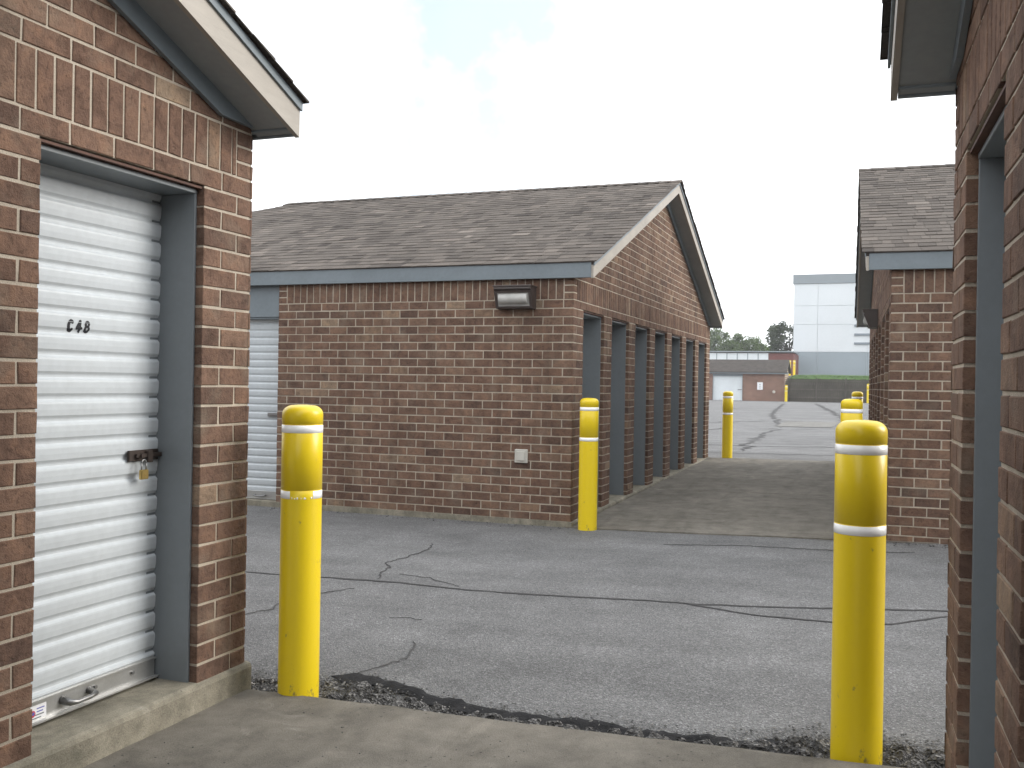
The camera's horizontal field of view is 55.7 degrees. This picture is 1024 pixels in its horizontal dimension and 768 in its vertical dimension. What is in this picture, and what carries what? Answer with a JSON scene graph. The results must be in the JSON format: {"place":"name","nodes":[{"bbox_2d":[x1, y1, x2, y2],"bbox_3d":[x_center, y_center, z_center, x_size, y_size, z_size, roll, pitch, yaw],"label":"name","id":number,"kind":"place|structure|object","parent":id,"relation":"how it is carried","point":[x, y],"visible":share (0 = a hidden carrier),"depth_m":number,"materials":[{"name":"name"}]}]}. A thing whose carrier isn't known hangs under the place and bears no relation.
{"place":"outdoors","nodes":[
{"label":"outdoors","id":0,"kind":"place"},
{"bbox_2d":[83,689,901,767],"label":"alley pavement","id":1,"kind":"structure","parent":0,"point":[248,728],"depth_m":3.58,"materials":[{"name":"concrete"}]},
{"bbox_2d":[227,0,956,350],"label":"sky","id":2,"kind":"structure","parent":0,"point":[768,114],"materials":[{"name":"white"}]},
{"bbox_2d":[244,400,948,750],"bbox_3d":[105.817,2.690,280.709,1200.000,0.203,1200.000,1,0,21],"label":"ground","id":3,"kind":"structure","parent":0,"point":[683,666],"depth_m":5.60,"materials":[{"name":"grey asphalt"}]},
{"bbox_2d":[0,0,309,767],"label":"storage building","id":4,"kind":"structure","parent":3,"relation":"on","point":[131,131],"depth_m":3.75,"materials":[{"name":"brick"}]},
{"bbox_2d":[31,163,161,726],"bbox_3d":[-1.592,0.192,3.667,0.071,2.041,0.812,1,0,21],"label":"door","id":5,"kind":"structure","parent":4,"relation":"in","point":[96,289],"depth_m":3.71,"materials":[{"name":"white metal"}]},
{"bbox_2d":[139,459,148,479],"bbox_3d":[-1.488,0.344,3.915,0.018,0.082,0.042,1,0,21],"label":"padlock","id":6,"kind":"object","parent":5,"relation":"hanging from","point":[143,473],"visible":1,"depth_m":3.91,"materials":[{"name":"gold metal"}]},
{"bbox_2d":[278,405,322,696],"bbox_3d":[-0.930,0.783,4.253,0.179,1.384,0.179,1,0,21],"label":"bollard","id":7,"kind":"object","parent":3,"relation":"on","point":[300,550],"visible":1,"depth_m":4.18,"materials":[{"name":"yellow plastic"}]},
{"bbox_2d":[246,180,724,526],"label":"storage building","id":8,"kind":"structure","parent":3,"relation":"on","point":[408,358],"depth_m":10.19,"materials":[{"name":"brick"}]},
{"bbox_2d":[246,319,278,499],"bbox_3d":[-3.726,0.243,10.959,2.613,1.991,0.071,1,0,21],"label":"door","id":9,"kind":"structure","parent":8,"relation":"in","point":[264,336],"depth_m":10.61,"materials":[{"name":"white metal"}]},
{"bbox_2d":[493,284,536,309],"bbox_3d":[0.025,-0.838,9.354,0.392,0.224,0.177,1,0,21],"label":"wall lamp","id":10,"kind":"object","parent":8,"relation":"attached to","point":[515,297],"visible":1,"depth_m":9.30,"materials":[{"name":"brown metal"}]},
{"bbox_2d":[515,449,527,462],"bbox_3d":[0.088,0.700,9.406,0.132,0.132,0.037,1,0,21],"label":"outlet box","id":11,"kind":"object","parent":8,"relation":"attached to","point":[521,455],"visible":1,"depth_m":9.39,"materials":[{"name":"grey plastic"}]},
{"bbox_2d":[246,404,914,672],"bbox_3d":[12.002,1.433,39.458,9.126,0.180,74.357,1,0,18],"label":"asphalt crack","id":12,"kind":"object","parent":3,"relation":"on","point":[743,449],"visible":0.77,"depth_m":8.09,"materials":[{"name":"black asphalt"}]},
{"bbox_2d":[578,398,598,530],"bbox_3d":[0.720,0.813,9.129,0.179,1.366,0.179,1,0,21],"label":"bollard","id":13,"kind":"object","parent":3,"relation":"on","point":[588,465],"visible":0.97,"depth_m":9.05,"materials":[{"name":"yellow plastic"}]},
{"bbox_2d":[245,571,948,624],"bbox_3d":[-0.061,1.325,6.193,10.558,0.085,0.580,1,0,15],"label":"crack sealant","id":14,"kind":"object","parent":3,"relation":"on","point":[694,604],"visible":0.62,"depth_m":5.87,"materials":[{"name":"black asphalt"}]},
{"bbox_2d":[251,676,945,767],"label":"broken asphalt edge","id":15,"kind":"object","parent":3,"relation":"on","point":[791,745],"visible":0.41,"depth_m":3.67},
{"bbox_2d":[331,673,784,746],"bbox_3d":[0.057,1.346,3.971,2.046,0.063,0.272,1,0,25],"label":"tar strip","id":16,"kind":"object","parent":15,"relation":"on","point":[461,704],"visible":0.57,"depth_m":3.97,"materials":[{"name":"black asphalt"}]},
{"bbox_2d":[722,391,732,457],"bbox_3d":[3.712,0.767,16.680,0.179,1.288,0.179,1,0,21],"label":"bollard","id":17,"kind":"object","parent":3,"relation":"on","point":[727,425],"visible":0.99,"depth_m":16.60,"materials":[{"name":"yellow plastic"}]},
{"bbox_2d":[709,359,790,400],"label":"storage building","id":18,"kind":"structure","parent":3,"relation":"on","point":[739,379],"depth_m":86.34,"materials":[{"name":"brick"}]},
{"bbox_2d":[713,376,741,400],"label":"door","id":19,"kind":"structure","parent":18,"relation":"in","point":[721,384],"depth_m":86.94,"materials":[{"name":"metal"}]},
{"bbox_2d":[757,382,762,389],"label":"wall sign","id":20,"kind":"object","parent":18,"relation":"attached to","point":[759,385],"visible":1,"depth_m":85.70,"materials":[{"name":"grey metal"}]},
{"bbox_2d":[785,385,787,401],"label":"bollard","id":21,"kind":"object","parent":3,"relation":"on","point":[786,390],"visible":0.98,"depth_m":84.44,"materials":[{"name":"yellow plastic"}]},
{"bbox_2d":[779,421,839,426],"bbox_3d":[9.964,1.350,32.574,1.900,0.021,5.000,1,0,21],"label":"road patch","id":22,"kind":"object","parent":3,"relation":"on","point":[804,424],"visible":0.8,"depth_m":32.29,"materials":[{"name":"white concrete"}]},
{"bbox_2d":[787,378,868,402],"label":"wooden fence","id":23,"kind":"object","parent":3,"relation":"on","point":[836,390],"visible":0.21,"depth_m":84.02,"materials":[{"name":"brown wood"}]},
{"bbox_2d":[840,399,862,422],"bbox_3d":[2.888,0.799,8.259,0.179,1.346,0.179,1,0,21],"label":"bollard","id":24,"kind":"object","parent":3,"relation":"on","point":[851,409],"visible":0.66,"depth_m":8.19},
{"bbox_2d":[852,392,862,419],"bbox_3d":[5.670,0.771,15.920,0.179,1.294,0.179,1,0,21],"label":"bollard","id":25,"kind":"object","parent":3,"relation":"on","point":[857,395],"visible":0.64,"depth_m":15.85,"materials":[{"name":"yellow plastic"}]},
{"bbox_2d":[830,420,887,764],"bbox_3d":[1.246,0.795,3.481,0.179,1.332,0.179,1,0,21],"label":"bollard","id":26,"kind":"object","parent":3,"relation":"on","point":[859,570],"visible":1,"depth_m":3.40,"materials":[{"name":"yellow plastic"}]},
{"bbox_2d":[867,384,868,402],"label":"bollard","id":27,"kind":"object","parent":3,"relation":"on","point":[867,393],"visible":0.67,"depth_m":80.80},
{"bbox_2d":[854,164,955,544],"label":"storage building","id":28,"kind":"structure","parent":3,"relation":"on","point":[904,257],"depth_m":8.22,"materials":[{"name":"brick"}]},
{"bbox_2d":[862,309,877,328],"bbox_3d":[4.368,-0.790,11.819,0.177,0.224,0.392,1,0,19],"label":"wall lamp","id":29,"kind":"object","parent":28,"relation":"attached to","point":[870,319],"visible":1,"depth_m":11.64,"materials":[{"name":"brown metal"}]},
{"bbox_2d":[880,0,1023,767],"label":"storage building","id":30,"kind":"structure","parent":3,"relation":"on","point":[969,54],"depth_m":2.93,"materials":[{"name":"brick"}]},
{"bbox_2d":[648,457,834,495],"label":"alley pavement","id":31,"kind":"structure","parent":0,"point":[768,476],"depth_m":13.48,"materials":[{"name":"concrete"}]},
{"bbox_2d":[564,489,937,543],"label":"alley pavement","id":32,"kind":"structure","parent":0,"point":[797,516],"depth_m":9.91,"materials":[{"name":"concrete"}]},
{"bbox_2d":[789,375,868,402],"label":"grass bank","id":33,"kind":"structure","parent":0,"point":[813,377],"depth_m":86.01,"materials":[{"name":"green plant"}]},
{"bbox_2d":[792,375,868,379],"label":"grass","id":34,"kind":"structure","parent":33,"relation":"on","point":[800,376],"depth_m":86.42,"materials":[{"name":"green plant"}]},
{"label":"upper yard","id":35,"kind":"structure","parent":0,"visible":0},
{"bbox_2d":[710,328,729,350],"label":"tree","id":36,"kind":"object","parent":35,"relation":"on","point":[716,337],"visible":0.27,"depth_m":160.92,"materials":[{"name":"green plant"}]},
{"bbox_2d":[718,340,749,350],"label":"tree","id":37,"kind":"object","parent":35,"relation":"on","point":[722,345],"visible":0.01,"depth_m":165.50,"materials":[{"name":"green plant"}]},
{"bbox_2d":[716,333,768,350],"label":"tree","id":38,"kind":"object","parent":35,"relation":"on","point":[755,344],"visible":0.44,"depth_m":156.47,"materials":[{"name":"green plant"}]},
{"bbox_2d":[709,351,798,375],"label":"storage building","id":39,"kind":"structure","parent":35,"relation":"on","point":[764,355],"depth_m":117.40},
{"bbox_2d":[709,353,715,358],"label":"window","id":40,"kind":"structure","parent":39,"relation":"in","point":[712,355],"depth_m":119.02,"materials":[{"name":"white glass"}]},
{"bbox_2d":[717,353,726,358],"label":"door","id":41,"kind":"structure","parent":39,"relation":"in","point":[719,355],"depth_m":118.64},
{"bbox_2d":[727,353,736,359],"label":"door","id":42,"kind":"structure","parent":39,"relation":"in","point":[733,356],"depth_m":118.15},
{"bbox_2d":[738,353,746,359],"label":"door","id":43,"kind":"structure","parent":39,"relation":"in","point":[741,356],"depth_m":117.74,"materials":[{"name":"white metal"}]},
{"bbox_2d":[748,353,757,359],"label":"door","id":44,"kind":"structure","parent":39,"relation":"in","point":[751,356],"depth_m":117.30,"materials":[{"name":"white metal"}]},
{"bbox_2d":[759,353,767,359],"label":"door","id":45,"kind":"structure","parent":39,"relation":"in","point":[762,356],"depth_m":116.86,"materials":[{"name":"white metal"}]},
{"bbox_2d":[765,321,793,350],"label":"tree","id":46,"kind":"object","parent":35,"relation":"on","point":[778,343],"visible":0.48,"depth_m":143.90,"materials":[{"name":"green plant"}]},
{"bbox_2d":[793,360,794,374],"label":"bollard","id":47,"kind":"object","parent":35,"relation":"on","point":[793,367],"visible":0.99,"depth_m":105.82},
{"bbox_2d":[793,273,869,375],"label":"warehouse","id":48,"kind":"structure","parent":35,"relation":"on","point":[830,337],"depth_m":123.71,"materials":[{"name":"white metal"}]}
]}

